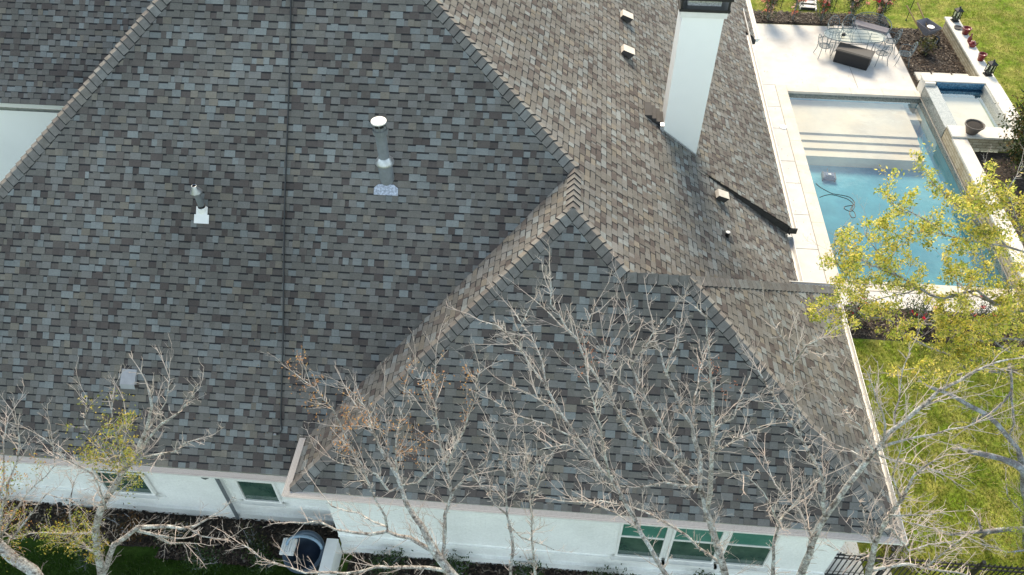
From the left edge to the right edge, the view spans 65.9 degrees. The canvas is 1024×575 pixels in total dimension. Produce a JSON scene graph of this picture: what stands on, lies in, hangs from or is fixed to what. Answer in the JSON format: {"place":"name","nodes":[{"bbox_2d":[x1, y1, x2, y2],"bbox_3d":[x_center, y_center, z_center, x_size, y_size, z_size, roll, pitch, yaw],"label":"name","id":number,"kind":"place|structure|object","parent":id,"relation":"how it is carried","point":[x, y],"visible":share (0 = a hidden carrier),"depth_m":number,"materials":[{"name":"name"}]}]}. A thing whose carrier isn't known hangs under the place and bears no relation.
{"place":"outdoors","nodes":[
{"label":"outdoors","id":0,"kind":"place"},
{"bbox_2d":[0,536,560,574],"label":"front lawn","id":1,"kind":"structure","parent":0,"point":[138,551],"depth_m":17.42,"materials":[{"name":"green plant"}]},
{"bbox_2d":[0,377,107,574],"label":"bare tree","id":2,"kind":"object","parent":1,"relation":"on","point":[9,555],"visible":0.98,"depth_m":12.11,"materials":[{"name":"grey plant"}]},
{"bbox_2d":[61,526,102,574],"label":"bed plant","id":3,"kind":"object","parent":1,"relation":"on","point":[80,559],"visible":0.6,"depth_m":17.09,"materials":[{"name":"green plant"}]},
{"bbox_2d":[2,340,250,574],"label":"bare tree","id":4,"kind":"object","parent":1,"relation":"on","point":[102,567],"visible":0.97,"depth_m":11.52,"materials":[{"name":"grey plant"}]},
{"bbox_2d":[179,535,234,574],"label":"bed plant","id":5,"kind":"object","parent":1,"relation":"on","point":[210,558],"visible":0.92,"depth_m":17.04,"materials":[{"name":"green plant"}]},
{"bbox_2d":[282,530,324,574],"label":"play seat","id":6,"kind":"object","parent":1,"relation":"on","point":[311,546],"visible":0.87,"depth_m":17.27,"materials":[{"name":"blue plastic"}]},
{"bbox_2d":[279,538,297,555],"bbox_3d":[-4.813,5.564,16.975,0.300,0.110,0.360,3,47,3],"label":"folded towel","id":7,"kind":"object","parent":6,"relation":"on","point":[288,549],"visible":0.84,"depth_m":16.92,"materials":[{"name":"white fabric"}]},
{"bbox_2d":[318,538,341,574],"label":"wall","id":8,"kind":"structure","parent":1,"relation":"on","point":[331,559],"depth_m":16.92,"materials":[{"name":"white paint"}]},
{"bbox_2d":[213,314,505,574],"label":"bare tree","id":9,"kind":"object","parent":1,"relation":"on","point":[431,546],"visible":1,"depth_m":10.81,"materials":[{"name":"grey plant"}]},
{"bbox_2d":[347,554,613,574],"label":"mulch bed","id":10,"kind":"object","parent":1,"relation":"on","point":[415,561],"visible":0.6,"depth_m":17.28,"materials":[{"name":"brown soil"}]},
{"bbox_2d":[364,546,416,574],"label":"bed plant","id":11,"kind":"object","parent":10,"relation":"on","point":[374,562],"visible":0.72,"depth_m":17.02,"materials":[{"name":"green plant"}]},
{"bbox_2d":[434,550,475,574],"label":"bed plant","id":12,"kind":"object","parent":10,"relation":"on","point":[456,568],"visible":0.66,"depth_m":16.91,"materials":[{"name":"green plant"}]},
{"bbox_2d":[513,556,547,574],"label":"bed plant","id":13,"kind":"object","parent":10,"relation":"on","point":[518,572],"visible":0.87,"depth_m":16.86,"materials":[{"name":"green plant"}]},
{"bbox_2d":[586,563,633,574],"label":"bed plant","id":14,"kind":"object","parent":10,"relation":"on","point":[600,573],"visible":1,"depth_m":16.82,"materials":[{"name":"green plant"}]},
{"bbox_2d":[693,568,714,574],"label":"bed plant","id":15,"kind":"object","parent":10,"relation":"on","point":[702,572],"visible":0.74,"depth_m":16.72,"materials":[{"name":"green plant"}]},
{"bbox_2d":[454,388,584,574],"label":"bare tree","id":16,"kind":"object","parent":1,"relation":"on","point":[512,542],"visible":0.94,"depth_m":11.34,"materials":[{"name":"grey plant"}]},
{"bbox_2d":[446,266,672,574],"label":"bare tree","id":17,"kind":"object","parent":1,"relation":"on","point":[637,526],"visible":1,"depth_m":9.38,"materials":[{"name":"grey plant"}]},
{"bbox_2d":[494,240,790,574],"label":"bare tree","id":18,"kind":"object","parent":1,"relation":"on","point":[706,503],"visible":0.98,"depth_m":9.74,"materials":[{"name":"grey plant"}]},
{"bbox_2d":[712,283,1023,574],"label":"bare tree","id":19,"kind":"object","parent":1,"relation":"on","point":[815,534],"visible":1,"depth_m":8.88,"materials":[{"name":"grey plant"}]},
{"bbox_2d":[796,421,1003,574],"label":"bare tree","id":20,"kind":"object","parent":1,"relation":"on","point":[870,569],"visible":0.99,"depth_m":9.88,"materials":[{"name":"grey plant"}]},
{"bbox_2d":[339,0,1023,574],"bbox_3d":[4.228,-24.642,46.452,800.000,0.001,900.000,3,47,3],"label":"lawn ground","id":21,"kind":"structure","parent":0,"point":[975,24],"depth_m":20.01,"materials":[{"name":"green plant"}]},
{"bbox_2d":[2,501,338,558],"bbox_3d":[-9.588,5.399,18.020,11.400,0.080,0.950,3,47,3],"label":"mulch bed","id":22,"kind":"object","parent":21,"relation":"on","point":[208,528],"visible":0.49,"depth_m":17.94,"materials":[{"name":"brown soil"}]},
{"bbox_2d":[0,494,24,525],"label":"bed plant","id":23,"kind":"object","parent":22,"relation":"on","point":[7,509],"visible":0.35,"depth_m":17.89,"materials":[{"name":"green plant"}]},
{"bbox_2d":[46,499,89,542],"bbox_3d":[-9.944,5.185,17.713,0.946,0.802,1.056,-12,48,-11],"label":"bed plant","id":24,"kind":"object","parent":22,"relation":"on","point":[77,520],"visible":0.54,"depth_m":17.66,"materials":[{"name":"green plant"}]},
{"bbox_2d":[91,503,152,545],"bbox_3d":[-8.660,5.322,17.626,1.257,0.733,0.904,21,50,19],"label":"bed plant","id":25,"kind":"object","parent":22,"relation":"on","point":[128,528],"visible":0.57,"depth_m":17.57,"materials":[{"name":"green plant"}]},
{"bbox_2d":[152,521,199,549],"bbox_3d":[-7.488,5.439,17.522,1.050,0.715,0.767,-21,50,-18],"label":"bed plant","id":26,"kind":"object","parent":22,"relation":"on","point":[171,534],"visible":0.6,"depth_m":17.50,"materials":[{"name":"green plant"}]},
{"bbox_2d":[236,521,274,564],"bbox_3d":[-5.672,5.608,17.361,0.761,0.712,1.077,-31,54,-26],"label":"bed plant","id":27,"kind":"object","parent":22,"relation":"on","point":[256,541],"visible":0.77,"depth_m":17.34,"materials":[{"name":"green plant"}]},
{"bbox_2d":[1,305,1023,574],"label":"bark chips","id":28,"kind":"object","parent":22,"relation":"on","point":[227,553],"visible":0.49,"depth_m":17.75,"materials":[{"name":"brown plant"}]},
{"bbox_2d":[0,0,907,574],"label":"house","id":29,"kind":"structure","parent":21,"relation":"on","point":[466,156],"depth_m":15.71,"materials":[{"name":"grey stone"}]},
{"bbox_2d":[90,463,159,500],"bbox_3d":[-8.499,4.063,17.029,1.270,1.730,0.150,3,47,3],"label":"window","id":30,"kind":"structure","parent":29,"relation":"in","point":[147,490],"depth_m":17.44,"materials":[{"name":"glass"}]},
{"bbox_2d":[234,480,285,508],"bbox_3d":[-5.506,4.213,16.879,1.010,1.730,0.150,3,47,3],"label":"window","id":31,"kind":"structure","parent":29,"relation":"in","point":[260,493],"depth_m":17.26,"materials":[{"name":"green glass"}]},
{"bbox_2d":[273,0,291,435],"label":"cable","id":32,"kind":"object","parent":29,"relation":"attached to","point":[275,434],"visible":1,"depth_m":15.63,"materials":[{"name":"black metal"}]},
{"bbox_2d":[611,524,670,564],"bbox_3d":[2.635,5.118,15.964,1.110,1.780,0.150,3,47,3],"label":"window","id":33,"kind":"structure","parent":29,"relation":"in","point":[629,544],"depth_m":16.17,"materials":[{"name":"glass"}]},
{"bbox_2d":[662,528,725,568],"bbox_3d":[3.696,5.182,15.901,1.140,1.780,0.150,3,47,3],"label":"window","id":34,"kind":"structure","parent":29,"relation":"in","point":[681,548],"depth_m":16.16,"materials":[{"name":"green glass"}]},
{"bbox_2d":[714,532,780,573],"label":"window","id":35,"kind":"structure","parent":29,"relation":"in","point":[752,549],"depth_m":16.01,"materials":[{"name":"green glass"}]},
{"bbox_2d":[799,0,816,10],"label":"wooden steps","id":36,"kind":"structure","parent":21,"relation":"on","point":[807,4],"depth_m":34.59,"materials":[{"name":"white paint"}]},
{"bbox_2d":[754,11,888,26],"bbox_3d":[12.601,-11.631,34.064,7.100,0.080,1.100,3,47,3],"label":"mulch bed","id":37,"kind":"object","parent":21,"relation":"on","point":[791,23],"visible":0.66,"depth_m":33.88,"materials":[{"name":"brown soil"}]},
{"bbox_2d":[758,0,783,19],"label":"rose bush","id":38,"kind":"object","parent":37,"relation":"on","point":[770,8],"visible":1,"depth_m":33.46,"materials":[{"name":"green plant"}]},
{"bbox_2d":[788,0,809,19],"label":"rose bush","id":39,"kind":"object","parent":37,"relation":"on","point":[793,13],"visible":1,"depth_m":33.40,"materials":[{"name":"green plant"}]},
{"bbox_2d":[811,0,839,21],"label":"rose bush","id":40,"kind":"object","parent":37,"relation":"on","point":[825,4],"visible":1,"depth_m":33.29,"materials":[{"name":"green plant"}]},
{"bbox_2d":[842,0,871,19],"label":"rose bush","id":41,"kind":"object","parent":37,"relation":"on","point":[855,7],"visible":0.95,"depth_m":33.37,"materials":[{"name":"green plant"}]},
{"bbox_2d":[871,0,896,19],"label":"rose bush","id":42,"kind":"object","parent":37,"relation":"on","point":[881,4],"visible":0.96,"depth_m":33.33,"materials":[{"name":"green plant"}]},
{"bbox_2d":[881,522,925,569],"bbox_3d":[8.400,5.543,17.342,1.148,0.769,1.202,-33,55,-27],"label":"shrub","id":43,"kind":"object","parent":21,"relation":"on","point":[893,548],"visible":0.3,"depth_m":17.27,"materials":[{"name":"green plant"}]},
{"bbox_2d":[789,135,1023,548],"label":"leafy tree","id":44,"kind":"object","parent":21,"relation":"on","point":[963,349],"visible":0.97,"depth_m":14.54,"materials":[{"name":"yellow plant"}]},
{"bbox_2d":[914,72,930,81],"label":"stone block","id":45,"kind":"structure","parent":21,"relation":"on","point":[917,75],"depth_m":30.82,"materials":[{"name":"white stone"}]},
{"bbox_2d":[824,552,1023,574],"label":"metal fence","id":46,"kind":"object","parent":21,"relation":"on","point":[977,567],"visible":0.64,"depth_m":16.30,"materials":[{"name":"black metal"}]},
{"bbox_2d":[889,28,965,86],"bbox_3d":[16.871,-9.335,31.879,2.260,0.080,4.600,3,47,3],"label":"mulch bed","id":47,"kind":"object","parent":21,"relation":"on","point":[913,60],"visible":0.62,"depth_m":31.85,"materials":[{"name":"brown soil"}]},
{"bbox_2d":[906,2,941,44],"bbox_3d":[17.087,-10.881,32.701,0.652,0.981,1.952,-17,49,-16],"label":"wheelbarrow","id":48,"kind":"object","parent":47,"relation":"on","point":[923,28],"visible":0.84,"depth_m":32.64,"materials":[{"name":"grey metal"}]},
{"bbox_2d":[914,36,941,55],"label":"ornamental grass","id":49,"kind":"object","parent":47,"relation":"on","point":[927,46],"depth_m":31.68,"materials":[{"name":"green plant"}]},
{"bbox_2d":[845,306,1023,347],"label":"mulch bed","id":50,"kind":"object","parent":21,"relation":"on","point":[879,337],"visible":0.2,"depth_m":21.89,"materials":[{"name":"brown soil"}]},
{"bbox_2d":[843,286,884,322],"bbox_3d":[9.718,0.479,21.740,1.579,1.331,1.093,14,48,13],"label":"rose bush","id":51,"kind":"object","parent":50,"relation":"on","point":[855,314],"visible":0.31,"depth_m":21.86,"materials":[{"name":"green plant"}]},
{"bbox_2d":[898,288,950,329],"bbox_3d":[11.282,0.585,21.769,1.378,1.138,1.395,-15,48,-13],"label":"rose bush","id":52,"kind":"object","parent":50,"relation":"on","point":[920,307],"visible":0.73,"depth_m":21.78,"materials":[{"name":"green plant"}]},
{"bbox_2d":[966,293,998,331],"bbox_3d":[12.914,0.837,21.537,1.447,1.121,1.440,-4,47,-4],"label":"rose bush","id":53,"kind":"object","parent":50,"relation":"on","point":[987,308],"visible":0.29,"depth_m":21.59,"materials":[{"name":"white plant"}]},
{"bbox_2d":[932,73,950,74],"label":"stone block","id":54,"kind":"structure","parent":21,"relation":"on","point":[941,73],"depth_m":30.81,"materials":[{"name":"white stone"}]},
{"bbox_2d":[952,73,968,75],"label":"stone block","id":55,"kind":"structure","parent":21,"relation":"on","point":[960,74],"depth_m":30.77,"materials":[{"name":"white stone"}]},
{"bbox_2d":[942,17,994,76],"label":"stone wall","id":56,"kind":"structure","parent":21,"relation":"on","point":[966,54],"depth_m":31.54,"materials":[{"name":"white stone"}]},
{"bbox_2d":[950,6,963,22],"bbox_3d":[18.440,-11.329,32.646,0.288,0.660,0.288,-5,47,-4],"label":"lantern","id":57,"kind":"object","parent":56,"relation":"on","point":[956,16],"visible":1,"depth_m":32.70,"materials":[{"name":"black metal"}]},
{"bbox_2d":[954,25,961,29],"bbox_3d":[18.341,-10.688,32.460,0.340,0.050,0.335,3,47,3],"label":"saucer","id":58,"kind":"object","parent":56,"relation":"on","point":[958,27],"visible":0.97,"depth_m":32.48,"materials":[{"name":"grey ceramic"}]},
{"bbox_2d":[962,26,971,34],"bbox_3d":[18.452,-10.426,32.066,0.367,0.260,0.362,3,47,3],"label":"flower pot","id":59,"kind":"object","parent":56,"relation":"on","point":[966,30],"visible":1,"depth_m":32.02,"materials":[{"name":"red ceramic"}]},
{"bbox_2d":[968,40,977,47],"bbox_3d":[18.320,-9.692,31.400,0.317,0.220,0.322,-32,54,-27],"label":"jug","id":60,"kind":"object","parent":56,"relation":"on","point":[972,44],"visible":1,"depth_m":31.33,"materials":[{"name":"red ceramic"}]},
{"bbox_2d":[977,52,987,61],"bbox_3d":[18.240,-8.951,30.658,0.324,0.280,0.319,3,47,3],"label":"flower pot","id":61,"kind":"object","parent":56,"relation":"on","point":[981,56],"visible":1,"depth_m":30.61,"materials":[{"name":"red ceramic"}]},
{"bbox_2d":[983,59,997,76],"bbox_3d":[18.092,-8.325,29.805,0.288,0.660,0.288,-5,47,-4],"label":"lantern","id":62,"kind":"object","parent":56,"relation":"on","point":[989,69],"visible":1,"depth_m":29.86,"materials":[{"name":"black metal"}]},
{"bbox_2d":[917,74,1020,152],"bbox_3d":[16.735,-5.906,29.242,2.750,1.960,4.000,3,47,3],"label":"raised spa","id":63,"kind":"object","parent":21,"relation":"in","point":[952,103],"visible":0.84,"depth_m":28.99,"materials":[{"name":"paint"}]},
{"bbox_2d":[965,119,984,135],"bbox_3d":[15.926,-5.494,27.264,0.650,0.350,0.645,3,47,3],"label":"planter","id":64,"kind":"object","parent":63,"relation":"on","point":[973,127],"visible":1,"depth_m":27.16,"materials":[{"name":"ceramic"}]},
{"bbox_2d":[933,445,1023,560],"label":"leafy tree","id":65,"kind":"object","parent":21,"relation":"on","point":[1017,465],"visible":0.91,"depth_m":16.57,"materials":[{"name":"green plant"}]},
{"bbox_2d":[947,138,1023,302],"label":"stone wall","id":66,"kind":"structure","parent":21,"relation":"on","point":[965,160],"depth_m":25.99,"materials":[{"name":"white stone"}]},
{"bbox_2d":[974,151,1023,245],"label":"mulch bed","id":67,"kind":"object","parent":21,"relation":"on","point":[1019,180],"visible":0.34,"depth_m":26.70,"materials":[{"name":"brown soil"}]},
{"bbox_2d":[753,9,1023,231],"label":"bark chips","id":68,"kind":"object","parent":67,"relation":"on","point":[902,38],"visible":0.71,"depth_m":32.50,"materials":[{"name":"brown plant"}]},
{"bbox_2d":[995,81,1023,177],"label":"magnolia","id":69,"kind":"object","parent":67,"relation":"on","point":[1018,130],"visible":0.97,"depth_m":25.88,"materials":[{"name":"green plant"}]},
{"bbox_2d":[824,541,891,574],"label":"side path","id":70,"kind":"structure","parent":0,"point":[853,549],"depth_m":17.32,"materials":[{"name":"concrete"}]},
{"bbox_2d":[752,23,1017,314],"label":"patio","id":71,"kind":"structure","parent":0,"point":[776,47],"depth_m":30.91,"materials":[{"name":"concrete"}]},
{"bbox_2d":[813,33,832,57],"bbox_3d":[12.523,-9.726,31.629,0.581,0.967,0.583,-4,47,-3],"label":"patio chair","id":72,"kind":"object","parent":71,"relation":"on","point":[822,44],"visible":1,"depth_m":31.60,"materials":[{"name":"metal"}]},
{"bbox_2d":[825,15,843,43],"bbox_3d":[13.247,-10.612,32.465,0.582,0.967,0.580,0,47,0],"label":"patio chair","id":73,"kind":"object","parent":71,"relation":"on","point":[835,32],"visible":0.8,"depth_m":32.43,"materials":[{"name":"metal"}]},
{"bbox_2d":[839,14,857,41],"bbox_3d":[13.861,-10.685,32.532,0.582,0.967,0.581,7,47,7],"label":"patio chair","id":74,"kind":"object","parent":71,"relation":"on","point":[850,30],"visible":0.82,"depth_m":32.53,"materials":[{"name":"metal"}]},
{"bbox_2d":[833,42,875,70],"bbox_3d":[13.569,-9.180,31.353,1.380,0.565,0.660,24,51,21],"label":"deck box","id":75,"kind":"object","parent":71,"relation":"on","point":[853,56],"visible":1,"depth_m":31.17,"materials":[{"name":"plastic"}]},
{"bbox_2d":[824,28,885,54],"bbox_3d":[13.720,-9.842,31.876,2.391,0.760,1.131,5,47,5],"label":"patio table","id":76,"kind":"object","parent":71,"relation":"on","point":[855,39],"visible":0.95,"depth_m":31.72,"materials":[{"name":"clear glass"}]},
{"bbox_2d":[846,12,891,45],"bbox_3d":[14.833,-10.769,32.611,1.644,0.970,0.581,25,52,22],"label":"garden bench","id":77,"kind":"object","parent":71,"relation":"on","point":[871,26],"visible":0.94,"depth_m":32.53,"materials":[{"name":"metal"}]},
{"bbox_2d":[874,45,892,66],"bbox_3d":[14.655,-9.294,31.214,0.583,0.967,0.581,-4,47,-3],"label":"patio chair","id":78,"kind":"object","parent":71,"relation":"on","point":[883,52],"visible":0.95,"depth_m":31.16,"materials":[{"name":"metal"}]},
{"bbox_2d":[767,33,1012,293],"bbox_3d":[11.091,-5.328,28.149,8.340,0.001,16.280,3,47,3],"label":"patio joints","id":79,"kind":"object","parent":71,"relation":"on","point":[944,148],"visible":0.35,"depth_m":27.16,"materials":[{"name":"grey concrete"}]},
{"bbox_2d":[879,29,902,51],"bbox_3d":[15.306,-9.998,31.878,0.581,0.967,0.582,7,47,7],"label":"patio chair","id":80,"kind":"object","parent":71,"relation":"on","point":[890,42],"visible":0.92,"depth_m":31.86,"materials":[{"name":"metal"}]},
{"bbox_2d":[775,84,1018,299],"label":"swimming pool","id":81,"kind":"structure","parent":71,"relation":"in","point":[852,138],"depth_m":28.19,"materials":[{"name":"liquid"}]},
{"bbox_2d":[821,168,835,181],"bbox_3d":[11.257,-3.998,28.062,0.460,0.235,0.484,7,47,7],"label":"pool robot","id":82,"kind":"object","parent":81,"relation":"in","point":[828,176],"visible":1,"depth_m":27.94,"materials":[{"name":"white plastic"}]},
{"bbox_2d":[816,183,855,217],"bbox_3d":[10.725,-2.927,26.035,0.802,0.026,1.859,-29,53,-24],"label":"floating cable","id":83,"kind":"object","parent":81,"relation":"in","point":[842,197],"visible":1,"depth_m":25.99,"materials":[{"name":"blue plastic"}]},
{"bbox_2d":[894,42,917,67],"bbox_3d":[15.575,-9.288,31.206,0.580,0.967,0.583,11,48,10],"label":"patio chair","id":84,"kind":"object","parent":71,"relation":"on","point":[911,54],"visible":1,"depth_m":31.17,"materials":[{"name":"metal"}]},
{"bbox_2d":[751,0,1023,105],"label":"grass","id":85,"kind":"structure","parent":0,"point":[951,3],"depth_m":34.21,"materials":[{"name":"green plant"}]},
{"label":"mulch bed","id":86,"kind":"structure","parent":0,"visible":0},
{"bbox_2d":[236,537,282,574],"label":"bed plant","id":87,"kind":"object","parent":86,"relation":"on","point":[255,557],"visible":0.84,"depth_m":17.05,"materials":[{"name":"green plant"}]}
]}

